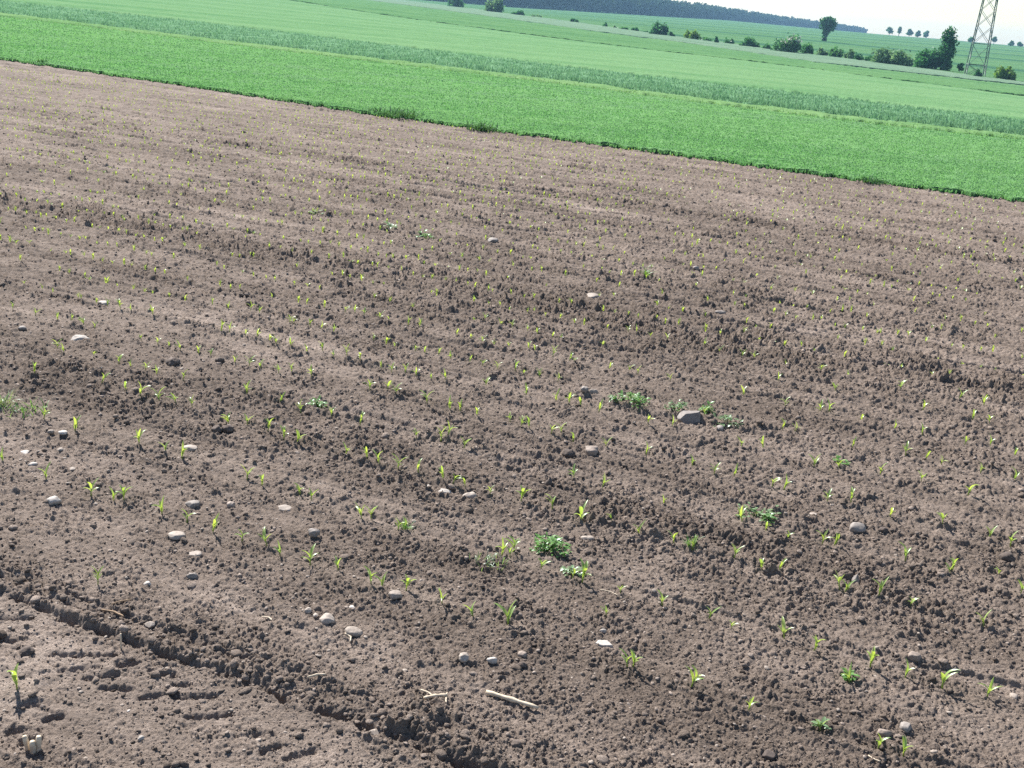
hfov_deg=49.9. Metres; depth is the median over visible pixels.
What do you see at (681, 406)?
weed
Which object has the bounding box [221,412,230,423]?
maize seedling
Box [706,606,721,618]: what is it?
maize seedling
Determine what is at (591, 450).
stone
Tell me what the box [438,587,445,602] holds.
maize seedling
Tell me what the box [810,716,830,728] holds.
weed
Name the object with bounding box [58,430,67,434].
stone
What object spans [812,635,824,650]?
maize seedling
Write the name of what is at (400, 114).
grass tuft
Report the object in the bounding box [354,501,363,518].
maize seedling
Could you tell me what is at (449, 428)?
maize seedling
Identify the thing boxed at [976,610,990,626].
maize seedling
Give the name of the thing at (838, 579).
maize seedling
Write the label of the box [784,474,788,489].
maize seedling
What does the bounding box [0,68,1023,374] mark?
distant maize seedlings
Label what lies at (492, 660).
stone
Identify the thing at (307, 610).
stone
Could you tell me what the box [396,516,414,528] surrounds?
weed
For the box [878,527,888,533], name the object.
soil clod
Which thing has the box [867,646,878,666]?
maize seedling
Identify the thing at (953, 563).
maize seedling
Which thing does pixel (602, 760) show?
clods
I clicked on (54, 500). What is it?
stone
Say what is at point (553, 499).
maize seedling
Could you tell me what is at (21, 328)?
stone
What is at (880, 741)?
maize seedling
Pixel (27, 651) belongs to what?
soil clod
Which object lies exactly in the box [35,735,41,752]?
stubble stub
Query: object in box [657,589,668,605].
maize seedling
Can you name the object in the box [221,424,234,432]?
soil clod
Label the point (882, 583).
maize seedling
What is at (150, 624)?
stone
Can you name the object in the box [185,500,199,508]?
stone
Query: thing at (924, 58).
bush
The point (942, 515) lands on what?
maize seedling
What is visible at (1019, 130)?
crop ears
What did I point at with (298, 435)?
maize seedling
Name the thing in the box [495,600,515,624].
maize seedling
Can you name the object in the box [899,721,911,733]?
stone
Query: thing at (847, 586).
maize seedling
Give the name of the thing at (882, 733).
stone
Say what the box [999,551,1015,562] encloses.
soil clod
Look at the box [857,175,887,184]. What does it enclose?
grass tuft
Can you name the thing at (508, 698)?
straw stalk
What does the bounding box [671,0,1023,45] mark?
sky
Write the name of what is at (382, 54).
grey green crop
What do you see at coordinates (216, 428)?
stone
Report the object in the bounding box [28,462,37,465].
stone
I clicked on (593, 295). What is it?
stone
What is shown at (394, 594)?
stone
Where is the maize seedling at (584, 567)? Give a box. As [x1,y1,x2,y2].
[580,558,591,582]
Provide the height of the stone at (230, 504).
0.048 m
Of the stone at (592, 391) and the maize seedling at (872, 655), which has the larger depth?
the stone at (592, 391)
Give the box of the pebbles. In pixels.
[2,126,1023,767]
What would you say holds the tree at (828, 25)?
on the field
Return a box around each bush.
[447,0,465,6]
[484,0,504,12]
[511,10,524,14]
[649,20,668,34]
[683,29,701,39]
[701,37,712,40]
[723,37,734,43]
[738,36,757,46]
[761,43,770,48]
[770,32,802,52]
[801,42,813,53]
[815,47,828,55]
[828,46,844,57]
[843,49,854,58]
[854,52,863,59]
[864,55,872,60]
[870,46,914,66]
[913,47,940,69]
[973,67,982,76]
[993,65,1016,80]
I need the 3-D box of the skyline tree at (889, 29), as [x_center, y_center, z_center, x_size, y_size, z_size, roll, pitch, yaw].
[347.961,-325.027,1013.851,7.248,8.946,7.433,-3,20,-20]
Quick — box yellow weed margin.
[0,12,1023,139]
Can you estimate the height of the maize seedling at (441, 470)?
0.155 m
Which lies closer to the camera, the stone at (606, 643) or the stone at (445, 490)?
the stone at (606, 643)
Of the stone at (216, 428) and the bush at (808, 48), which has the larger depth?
the bush at (808, 48)
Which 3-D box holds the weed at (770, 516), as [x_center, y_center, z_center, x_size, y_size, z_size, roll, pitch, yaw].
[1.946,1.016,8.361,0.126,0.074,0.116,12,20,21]
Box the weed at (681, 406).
[663,399,688,410]
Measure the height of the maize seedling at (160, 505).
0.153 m
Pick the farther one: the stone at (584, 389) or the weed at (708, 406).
the stone at (584, 389)
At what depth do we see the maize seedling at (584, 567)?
7.21 m
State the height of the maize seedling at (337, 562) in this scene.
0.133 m
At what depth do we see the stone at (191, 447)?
8.73 m
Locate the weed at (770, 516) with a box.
[758,513,775,523]
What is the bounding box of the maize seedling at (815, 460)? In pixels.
[809,454,818,466]
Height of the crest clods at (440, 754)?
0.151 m
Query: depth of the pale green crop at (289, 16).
109.79 m
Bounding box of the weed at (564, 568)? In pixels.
[560,565,581,576]
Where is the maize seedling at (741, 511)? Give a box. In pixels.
[737,505,747,521]
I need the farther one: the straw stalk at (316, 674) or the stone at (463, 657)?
the stone at (463, 657)
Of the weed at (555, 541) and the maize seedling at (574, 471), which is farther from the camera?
the maize seedling at (574, 471)
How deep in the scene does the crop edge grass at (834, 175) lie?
33.00 m
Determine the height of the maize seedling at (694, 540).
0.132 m
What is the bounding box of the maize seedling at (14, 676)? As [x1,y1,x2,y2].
[7,664,17,689]
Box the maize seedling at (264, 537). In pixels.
[257,527,268,545]
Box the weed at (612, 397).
[607,393,625,401]
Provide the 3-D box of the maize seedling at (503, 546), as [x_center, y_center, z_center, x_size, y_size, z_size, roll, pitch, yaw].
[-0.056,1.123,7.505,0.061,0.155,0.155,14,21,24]
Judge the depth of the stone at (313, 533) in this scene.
7.47 m
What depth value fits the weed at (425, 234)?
17.50 m
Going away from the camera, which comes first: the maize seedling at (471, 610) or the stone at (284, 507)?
the maize seedling at (471, 610)
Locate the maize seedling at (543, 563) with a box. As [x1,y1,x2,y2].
[538,558,550,568]
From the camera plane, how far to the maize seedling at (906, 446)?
10.00 m
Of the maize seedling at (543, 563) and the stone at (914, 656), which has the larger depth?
the maize seedling at (543, 563)
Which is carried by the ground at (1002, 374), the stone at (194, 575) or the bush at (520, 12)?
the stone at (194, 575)
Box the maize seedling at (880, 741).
[876,732,890,748]
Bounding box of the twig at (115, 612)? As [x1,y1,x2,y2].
[101,609,123,616]
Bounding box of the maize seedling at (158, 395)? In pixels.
[152,386,165,400]
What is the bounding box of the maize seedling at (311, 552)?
[303,543,316,564]
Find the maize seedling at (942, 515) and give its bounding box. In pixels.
[938,512,946,523]
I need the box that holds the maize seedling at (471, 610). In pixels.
[465,600,476,616]
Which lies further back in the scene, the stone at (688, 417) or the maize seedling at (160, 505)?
the stone at (688, 417)
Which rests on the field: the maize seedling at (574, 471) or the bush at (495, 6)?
the bush at (495, 6)
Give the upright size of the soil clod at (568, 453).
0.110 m
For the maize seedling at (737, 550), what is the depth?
7.73 m
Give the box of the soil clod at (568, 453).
[561,449,575,458]
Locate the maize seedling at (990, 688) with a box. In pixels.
[978,677,1000,696]
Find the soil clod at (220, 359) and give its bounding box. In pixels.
[215,357,224,362]
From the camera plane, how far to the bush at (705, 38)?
281.87 m
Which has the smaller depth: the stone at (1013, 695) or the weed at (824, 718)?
the weed at (824, 718)
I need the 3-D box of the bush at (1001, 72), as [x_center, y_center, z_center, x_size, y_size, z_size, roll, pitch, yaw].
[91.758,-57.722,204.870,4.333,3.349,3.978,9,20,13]
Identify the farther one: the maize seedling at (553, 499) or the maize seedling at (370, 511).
the maize seedling at (553, 499)
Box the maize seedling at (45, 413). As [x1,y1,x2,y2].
[37,406,49,418]
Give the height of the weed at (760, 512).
0.097 m
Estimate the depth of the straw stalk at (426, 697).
5.86 m
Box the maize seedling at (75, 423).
[73,415,80,430]
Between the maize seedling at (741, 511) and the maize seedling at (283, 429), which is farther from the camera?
the maize seedling at (283, 429)
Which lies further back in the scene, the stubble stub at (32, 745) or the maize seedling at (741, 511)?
the maize seedling at (741, 511)
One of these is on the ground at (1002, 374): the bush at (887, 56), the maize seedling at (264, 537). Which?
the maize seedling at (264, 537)
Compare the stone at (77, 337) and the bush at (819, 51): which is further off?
the bush at (819, 51)
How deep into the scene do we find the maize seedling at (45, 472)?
8.03 m
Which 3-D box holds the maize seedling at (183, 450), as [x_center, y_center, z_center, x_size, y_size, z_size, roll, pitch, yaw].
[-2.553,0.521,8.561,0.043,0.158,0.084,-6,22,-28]
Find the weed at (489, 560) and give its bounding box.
[469,550,509,571]
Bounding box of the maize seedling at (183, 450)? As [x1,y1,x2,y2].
[181,441,185,458]
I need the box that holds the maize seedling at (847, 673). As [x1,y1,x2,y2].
[841,662,851,682]
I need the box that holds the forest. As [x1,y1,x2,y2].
[428,0,867,32]
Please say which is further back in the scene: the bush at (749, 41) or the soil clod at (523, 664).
the bush at (749, 41)
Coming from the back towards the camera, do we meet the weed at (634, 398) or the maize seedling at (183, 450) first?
the weed at (634, 398)
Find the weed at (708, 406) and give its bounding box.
[699,401,715,413]
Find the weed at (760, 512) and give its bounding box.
[735,502,779,519]
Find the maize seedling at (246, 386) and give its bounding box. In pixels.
[243,380,250,391]
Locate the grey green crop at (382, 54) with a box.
[1,1,1023,135]
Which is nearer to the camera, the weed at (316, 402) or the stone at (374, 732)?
the stone at (374, 732)
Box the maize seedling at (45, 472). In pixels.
[38,460,51,478]
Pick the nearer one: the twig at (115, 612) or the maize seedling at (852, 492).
the twig at (115, 612)
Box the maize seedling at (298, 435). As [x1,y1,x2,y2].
[296,429,306,441]
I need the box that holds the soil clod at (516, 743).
[510,739,521,747]
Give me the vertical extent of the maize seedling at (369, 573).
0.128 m
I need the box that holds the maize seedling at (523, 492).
[518,486,527,501]
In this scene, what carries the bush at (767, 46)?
on the terrain
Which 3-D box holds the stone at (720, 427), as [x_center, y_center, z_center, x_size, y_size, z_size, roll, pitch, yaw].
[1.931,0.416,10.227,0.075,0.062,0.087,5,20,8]
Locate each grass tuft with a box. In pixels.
[365,106,380,111]
[372,105,424,119]
[465,121,500,132]
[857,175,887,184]
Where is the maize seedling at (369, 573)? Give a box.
[365,566,374,583]
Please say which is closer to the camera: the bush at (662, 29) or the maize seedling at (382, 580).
the maize seedling at (382, 580)
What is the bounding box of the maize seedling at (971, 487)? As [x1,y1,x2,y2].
[966,484,977,495]
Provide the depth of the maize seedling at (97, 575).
6.65 m
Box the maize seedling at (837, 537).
[834,532,839,545]
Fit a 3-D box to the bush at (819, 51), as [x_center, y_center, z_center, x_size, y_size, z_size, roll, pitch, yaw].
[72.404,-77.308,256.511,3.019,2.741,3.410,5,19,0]
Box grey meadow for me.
[371,0,1023,84]
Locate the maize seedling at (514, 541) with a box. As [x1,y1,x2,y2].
[503,535,520,551]
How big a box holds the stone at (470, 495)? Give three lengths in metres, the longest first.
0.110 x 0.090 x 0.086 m
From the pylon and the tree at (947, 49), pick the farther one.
the tree at (947, 49)
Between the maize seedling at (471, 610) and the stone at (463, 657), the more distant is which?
the maize seedling at (471, 610)
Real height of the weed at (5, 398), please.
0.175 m
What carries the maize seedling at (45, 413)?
on the ground at (1002, 374)
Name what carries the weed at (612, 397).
on the ground at (1002, 374)
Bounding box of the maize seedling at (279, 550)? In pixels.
[274,540,280,555]
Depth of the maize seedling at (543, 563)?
7.36 m
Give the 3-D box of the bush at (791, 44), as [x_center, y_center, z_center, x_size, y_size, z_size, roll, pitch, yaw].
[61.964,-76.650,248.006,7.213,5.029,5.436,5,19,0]
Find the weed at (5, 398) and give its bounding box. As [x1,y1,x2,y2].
[0,389,21,405]
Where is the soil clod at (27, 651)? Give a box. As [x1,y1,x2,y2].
[19,646,34,656]
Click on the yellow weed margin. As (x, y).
(772, 108)
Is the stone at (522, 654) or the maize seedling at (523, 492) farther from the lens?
the maize seedling at (523, 492)
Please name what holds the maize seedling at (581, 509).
on the ground at (1002, 374)
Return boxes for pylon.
[964,0,997,75]
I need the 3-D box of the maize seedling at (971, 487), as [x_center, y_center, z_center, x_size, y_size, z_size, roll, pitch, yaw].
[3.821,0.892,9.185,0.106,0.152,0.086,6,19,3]
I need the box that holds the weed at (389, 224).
[384,221,396,228]
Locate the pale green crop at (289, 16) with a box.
[2,0,1023,119]
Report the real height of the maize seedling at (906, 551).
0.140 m
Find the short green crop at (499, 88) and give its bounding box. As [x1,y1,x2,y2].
[0,17,1023,199]
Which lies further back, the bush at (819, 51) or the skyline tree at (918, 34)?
the skyline tree at (918, 34)
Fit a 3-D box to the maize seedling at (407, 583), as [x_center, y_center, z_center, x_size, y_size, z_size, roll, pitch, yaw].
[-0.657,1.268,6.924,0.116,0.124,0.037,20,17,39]
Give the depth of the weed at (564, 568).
7.32 m
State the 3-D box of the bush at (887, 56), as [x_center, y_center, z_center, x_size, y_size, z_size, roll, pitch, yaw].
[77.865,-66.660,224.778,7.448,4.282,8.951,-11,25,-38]
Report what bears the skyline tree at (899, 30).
on the field
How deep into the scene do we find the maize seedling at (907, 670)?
6.46 m
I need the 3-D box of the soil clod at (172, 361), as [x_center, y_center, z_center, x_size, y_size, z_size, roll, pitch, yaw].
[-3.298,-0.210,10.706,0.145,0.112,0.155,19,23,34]
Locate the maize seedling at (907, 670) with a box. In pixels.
[905,659,913,677]
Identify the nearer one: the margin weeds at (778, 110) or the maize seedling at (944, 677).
the maize seedling at (944, 677)
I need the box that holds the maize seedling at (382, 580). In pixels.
[373,571,387,586]
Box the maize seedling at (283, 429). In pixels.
[280,425,288,436]
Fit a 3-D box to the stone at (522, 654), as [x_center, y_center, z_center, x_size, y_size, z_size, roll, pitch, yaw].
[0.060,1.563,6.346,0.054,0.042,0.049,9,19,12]
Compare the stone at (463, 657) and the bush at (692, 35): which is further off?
the bush at (692, 35)
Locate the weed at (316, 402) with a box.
[305,395,328,407]
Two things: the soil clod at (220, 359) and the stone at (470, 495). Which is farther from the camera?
the soil clod at (220, 359)
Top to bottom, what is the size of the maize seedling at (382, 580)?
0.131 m
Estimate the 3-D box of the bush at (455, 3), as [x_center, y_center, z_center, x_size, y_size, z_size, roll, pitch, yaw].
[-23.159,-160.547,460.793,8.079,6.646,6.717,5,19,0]
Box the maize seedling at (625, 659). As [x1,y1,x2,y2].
[620,648,636,667]
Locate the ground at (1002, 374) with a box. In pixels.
[0,60,1023,767]
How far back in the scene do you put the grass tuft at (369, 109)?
35.91 m
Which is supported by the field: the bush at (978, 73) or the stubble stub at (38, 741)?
the bush at (978, 73)
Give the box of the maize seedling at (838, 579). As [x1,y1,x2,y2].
[834,570,844,590]
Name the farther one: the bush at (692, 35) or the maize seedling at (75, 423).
the bush at (692, 35)
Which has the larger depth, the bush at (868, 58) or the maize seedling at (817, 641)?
the bush at (868, 58)
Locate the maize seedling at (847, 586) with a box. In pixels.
[841,578,856,591]
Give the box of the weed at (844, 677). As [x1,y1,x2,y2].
[841,667,859,680]
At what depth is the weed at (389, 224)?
17.91 m
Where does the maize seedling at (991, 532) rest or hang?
on the ground at (1002, 374)
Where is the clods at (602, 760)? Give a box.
[0,140,1023,766]
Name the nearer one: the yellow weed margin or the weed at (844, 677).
the weed at (844, 677)
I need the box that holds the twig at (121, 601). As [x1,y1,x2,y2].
[112,599,130,604]
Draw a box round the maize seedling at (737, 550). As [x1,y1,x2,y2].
[731,543,742,557]
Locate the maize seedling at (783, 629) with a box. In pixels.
[778,616,793,638]
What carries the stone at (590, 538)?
on the ground at (1002, 374)
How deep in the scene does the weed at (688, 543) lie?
7.83 m
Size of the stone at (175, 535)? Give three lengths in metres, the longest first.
0.118 x 0.102 x 0.053 m
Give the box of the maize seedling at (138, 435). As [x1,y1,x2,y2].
[133,429,145,443]
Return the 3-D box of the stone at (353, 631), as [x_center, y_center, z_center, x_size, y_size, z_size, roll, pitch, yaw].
[-0.921,1.446,6.416,0.110,0.045,0.088,6,22,-13]
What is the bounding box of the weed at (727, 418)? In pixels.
[713,413,742,426]
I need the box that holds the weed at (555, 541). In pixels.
[529,532,571,557]
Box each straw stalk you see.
[307,673,325,677]
[423,693,447,699]
[485,690,538,709]
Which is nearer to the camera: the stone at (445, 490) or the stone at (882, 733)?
the stone at (882, 733)
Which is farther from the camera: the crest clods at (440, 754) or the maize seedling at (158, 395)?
the maize seedling at (158, 395)
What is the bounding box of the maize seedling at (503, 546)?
[496,537,507,555]
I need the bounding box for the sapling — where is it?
[956,63,964,71]
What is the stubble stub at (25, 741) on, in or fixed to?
on the ground at (1002, 374)
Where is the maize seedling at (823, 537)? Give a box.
[816,530,832,543]
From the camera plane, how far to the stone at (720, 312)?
14.41 m
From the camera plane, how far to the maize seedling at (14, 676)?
5.65 m
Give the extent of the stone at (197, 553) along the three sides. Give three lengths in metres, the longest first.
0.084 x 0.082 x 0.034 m
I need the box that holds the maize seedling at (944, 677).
[941,669,958,688]
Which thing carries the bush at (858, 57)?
on the field
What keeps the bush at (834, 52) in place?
on the field
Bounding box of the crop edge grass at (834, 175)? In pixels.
[0,57,1023,201]
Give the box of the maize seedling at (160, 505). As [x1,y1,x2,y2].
[151,496,163,513]
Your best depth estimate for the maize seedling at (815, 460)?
9.52 m
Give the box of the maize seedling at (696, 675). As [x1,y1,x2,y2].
[686,665,703,686]
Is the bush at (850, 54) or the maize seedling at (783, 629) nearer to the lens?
the maize seedling at (783, 629)
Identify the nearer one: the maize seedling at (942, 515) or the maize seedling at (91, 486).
the maize seedling at (91, 486)
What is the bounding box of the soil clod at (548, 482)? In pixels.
[545,477,551,485]
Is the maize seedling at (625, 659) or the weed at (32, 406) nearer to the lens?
the maize seedling at (625, 659)
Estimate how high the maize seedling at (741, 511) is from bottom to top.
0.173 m
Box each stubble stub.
[22,735,29,750]
[29,740,35,754]
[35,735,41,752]
[120,633,121,648]
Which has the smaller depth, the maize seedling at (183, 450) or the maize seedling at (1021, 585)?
the maize seedling at (1021, 585)
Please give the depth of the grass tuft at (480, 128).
33.72 m
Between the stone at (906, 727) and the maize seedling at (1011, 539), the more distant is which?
the maize seedling at (1011, 539)
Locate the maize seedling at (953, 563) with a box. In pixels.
[951,558,958,570]
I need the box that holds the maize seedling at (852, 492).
[851,487,854,501]
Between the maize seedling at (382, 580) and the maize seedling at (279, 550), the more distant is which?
the maize seedling at (279, 550)
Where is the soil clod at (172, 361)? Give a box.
[165,357,180,365]
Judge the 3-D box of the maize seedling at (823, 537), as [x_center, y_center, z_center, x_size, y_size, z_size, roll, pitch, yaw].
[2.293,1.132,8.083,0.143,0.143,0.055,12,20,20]
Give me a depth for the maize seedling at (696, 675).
6.15 m
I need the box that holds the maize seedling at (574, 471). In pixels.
[569,464,577,477]
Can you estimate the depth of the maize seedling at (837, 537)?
8.07 m
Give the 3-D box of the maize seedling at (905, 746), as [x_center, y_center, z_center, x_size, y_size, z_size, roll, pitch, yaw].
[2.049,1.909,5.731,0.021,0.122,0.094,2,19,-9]
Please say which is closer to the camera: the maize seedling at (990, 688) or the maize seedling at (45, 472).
the maize seedling at (990, 688)
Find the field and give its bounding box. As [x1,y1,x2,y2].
[409,0,1023,81]
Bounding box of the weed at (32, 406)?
[0,398,48,418]
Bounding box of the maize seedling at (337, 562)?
[334,556,340,569]
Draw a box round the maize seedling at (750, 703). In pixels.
[748,697,755,709]
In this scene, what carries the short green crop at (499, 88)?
on the terrain
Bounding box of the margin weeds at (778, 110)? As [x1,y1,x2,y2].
[11,15,1023,138]
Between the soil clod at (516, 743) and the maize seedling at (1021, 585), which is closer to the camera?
the soil clod at (516, 743)
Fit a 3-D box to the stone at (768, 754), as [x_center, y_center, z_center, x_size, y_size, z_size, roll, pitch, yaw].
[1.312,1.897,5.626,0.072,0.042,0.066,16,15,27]
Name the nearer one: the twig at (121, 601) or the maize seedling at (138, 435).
the twig at (121, 601)
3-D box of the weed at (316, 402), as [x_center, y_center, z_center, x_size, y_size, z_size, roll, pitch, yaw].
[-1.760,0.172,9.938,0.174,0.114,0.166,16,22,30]
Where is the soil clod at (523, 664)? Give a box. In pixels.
[518,662,527,668]
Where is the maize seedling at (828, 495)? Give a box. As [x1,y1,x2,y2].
[823,488,832,501]
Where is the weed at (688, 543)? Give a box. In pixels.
[683,534,704,547]
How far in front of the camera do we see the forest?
1065.96 m
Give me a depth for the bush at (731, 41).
280.27 m
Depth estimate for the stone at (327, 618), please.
6.49 m
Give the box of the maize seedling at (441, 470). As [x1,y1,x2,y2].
[438,466,443,479]
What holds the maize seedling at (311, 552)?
on the ground at (1002, 374)
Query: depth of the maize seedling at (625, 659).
6.32 m
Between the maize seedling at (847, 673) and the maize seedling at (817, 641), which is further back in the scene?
the maize seedling at (817, 641)
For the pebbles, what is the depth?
6.96 m
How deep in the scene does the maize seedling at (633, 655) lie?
6.25 m
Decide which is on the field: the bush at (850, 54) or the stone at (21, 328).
the bush at (850, 54)
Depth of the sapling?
224.27 m
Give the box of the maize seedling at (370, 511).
[364,505,377,519]
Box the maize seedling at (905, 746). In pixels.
[902,736,909,756]
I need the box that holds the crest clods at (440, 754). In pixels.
[0,560,565,767]
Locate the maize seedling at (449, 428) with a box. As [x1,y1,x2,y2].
[441,422,456,434]
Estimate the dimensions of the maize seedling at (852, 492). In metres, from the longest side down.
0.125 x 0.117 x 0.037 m
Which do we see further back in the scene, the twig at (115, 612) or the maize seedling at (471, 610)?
the maize seedling at (471, 610)
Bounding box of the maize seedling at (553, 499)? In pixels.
[547,494,555,508]
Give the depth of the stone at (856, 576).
7.53 m
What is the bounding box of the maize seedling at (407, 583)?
[401,574,416,590]
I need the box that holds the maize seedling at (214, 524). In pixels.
[212,512,219,532]
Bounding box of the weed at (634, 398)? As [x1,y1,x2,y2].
[614,390,650,408]
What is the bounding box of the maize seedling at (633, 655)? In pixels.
[630,649,640,666]
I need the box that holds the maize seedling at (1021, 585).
[1018,580,1023,592]
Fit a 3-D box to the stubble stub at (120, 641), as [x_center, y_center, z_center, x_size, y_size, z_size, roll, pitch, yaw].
[-2.172,1.436,6.109,0.010,0.109,0.014,5,19,0]
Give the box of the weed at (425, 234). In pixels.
[416,229,433,238]
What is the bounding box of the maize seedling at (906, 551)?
[898,541,911,561]
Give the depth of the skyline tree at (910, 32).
1007.51 m
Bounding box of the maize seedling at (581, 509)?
[575,500,588,519]
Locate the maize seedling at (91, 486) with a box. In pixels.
[84,478,98,495]
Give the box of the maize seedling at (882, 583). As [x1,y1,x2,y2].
[871,577,888,595]
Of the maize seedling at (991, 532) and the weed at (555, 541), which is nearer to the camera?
the weed at (555, 541)
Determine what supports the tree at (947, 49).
on the field
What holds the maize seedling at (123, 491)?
on the ground at (1002, 374)
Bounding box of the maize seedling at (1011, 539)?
[1008,531,1017,546]
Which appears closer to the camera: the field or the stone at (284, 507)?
the stone at (284, 507)
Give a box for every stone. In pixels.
[18,326,26,330]
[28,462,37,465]
[46,496,61,504]
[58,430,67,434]
[71,335,89,340]
[145,621,154,627]
[168,531,185,539]
[184,445,197,450]
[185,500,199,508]
[185,572,197,579]
[189,551,201,556]
[211,425,221,432]
[226,501,234,507]
[278,505,291,511]
[304,607,311,613]
[308,528,319,537]
[319,613,334,624]
[345,626,362,636]
[369,729,378,734]
[388,590,401,599]
[438,488,451,493]
[459,652,468,662]
[462,491,476,498]
[486,657,496,663]
[488,237,497,242]
[518,651,526,657]
[581,386,588,392]
[581,536,594,540]
[585,446,597,455]
[587,293,598,298]
[589,389,597,393]
[595,640,612,647]
[677,411,700,424]
[715,310,725,313]
[717,425,723,430]
[762,749,775,759]
[849,522,865,533]
[852,574,859,583]
[876,729,891,737]
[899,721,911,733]
[908,651,921,661]
[1009,693,1017,698]
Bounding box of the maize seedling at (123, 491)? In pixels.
[116,485,129,499]
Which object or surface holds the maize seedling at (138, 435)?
on the ground at (1002, 374)
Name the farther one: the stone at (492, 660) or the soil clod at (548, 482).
the soil clod at (548, 482)
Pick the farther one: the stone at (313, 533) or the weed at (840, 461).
the weed at (840, 461)
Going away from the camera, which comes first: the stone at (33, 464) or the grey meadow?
the stone at (33, 464)
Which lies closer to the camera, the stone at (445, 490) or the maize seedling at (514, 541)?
the maize seedling at (514, 541)
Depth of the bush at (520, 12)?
369.73 m
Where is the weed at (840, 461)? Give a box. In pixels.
[833,455,850,465]
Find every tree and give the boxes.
[819,16,837,40]
[886,26,893,33]
[897,26,901,35]
[905,29,913,35]
[915,30,921,36]
[923,30,928,37]
[934,26,959,70]
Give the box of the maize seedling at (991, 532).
[986,525,997,536]
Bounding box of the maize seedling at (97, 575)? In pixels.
[92,566,102,584]
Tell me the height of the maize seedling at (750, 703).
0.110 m
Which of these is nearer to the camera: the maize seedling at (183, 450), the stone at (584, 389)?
the maize seedling at (183, 450)
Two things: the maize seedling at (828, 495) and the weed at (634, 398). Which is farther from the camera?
the weed at (634, 398)
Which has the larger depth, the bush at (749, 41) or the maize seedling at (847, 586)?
the bush at (749, 41)
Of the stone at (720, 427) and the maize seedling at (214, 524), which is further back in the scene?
the stone at (720, 427)
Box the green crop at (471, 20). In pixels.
[292,0,1023,95]
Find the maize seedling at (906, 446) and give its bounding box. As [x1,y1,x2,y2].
[902,440,910,455]
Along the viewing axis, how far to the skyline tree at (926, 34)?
1003.56 m
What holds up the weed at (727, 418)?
on the ground at (1002, 374)
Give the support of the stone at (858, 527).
on the ground at (1002, 374)
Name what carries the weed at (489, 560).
on the ground at (1002, 374)
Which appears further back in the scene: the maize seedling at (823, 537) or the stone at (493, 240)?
the stone at (493, 240)
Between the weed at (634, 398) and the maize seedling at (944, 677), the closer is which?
the maize seedling at (944, 677)
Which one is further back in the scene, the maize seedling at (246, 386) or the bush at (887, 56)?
the bush at (887, 56)
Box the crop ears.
[0,0,1023,134]
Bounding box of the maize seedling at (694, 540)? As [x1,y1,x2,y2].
[689,534,697,549]

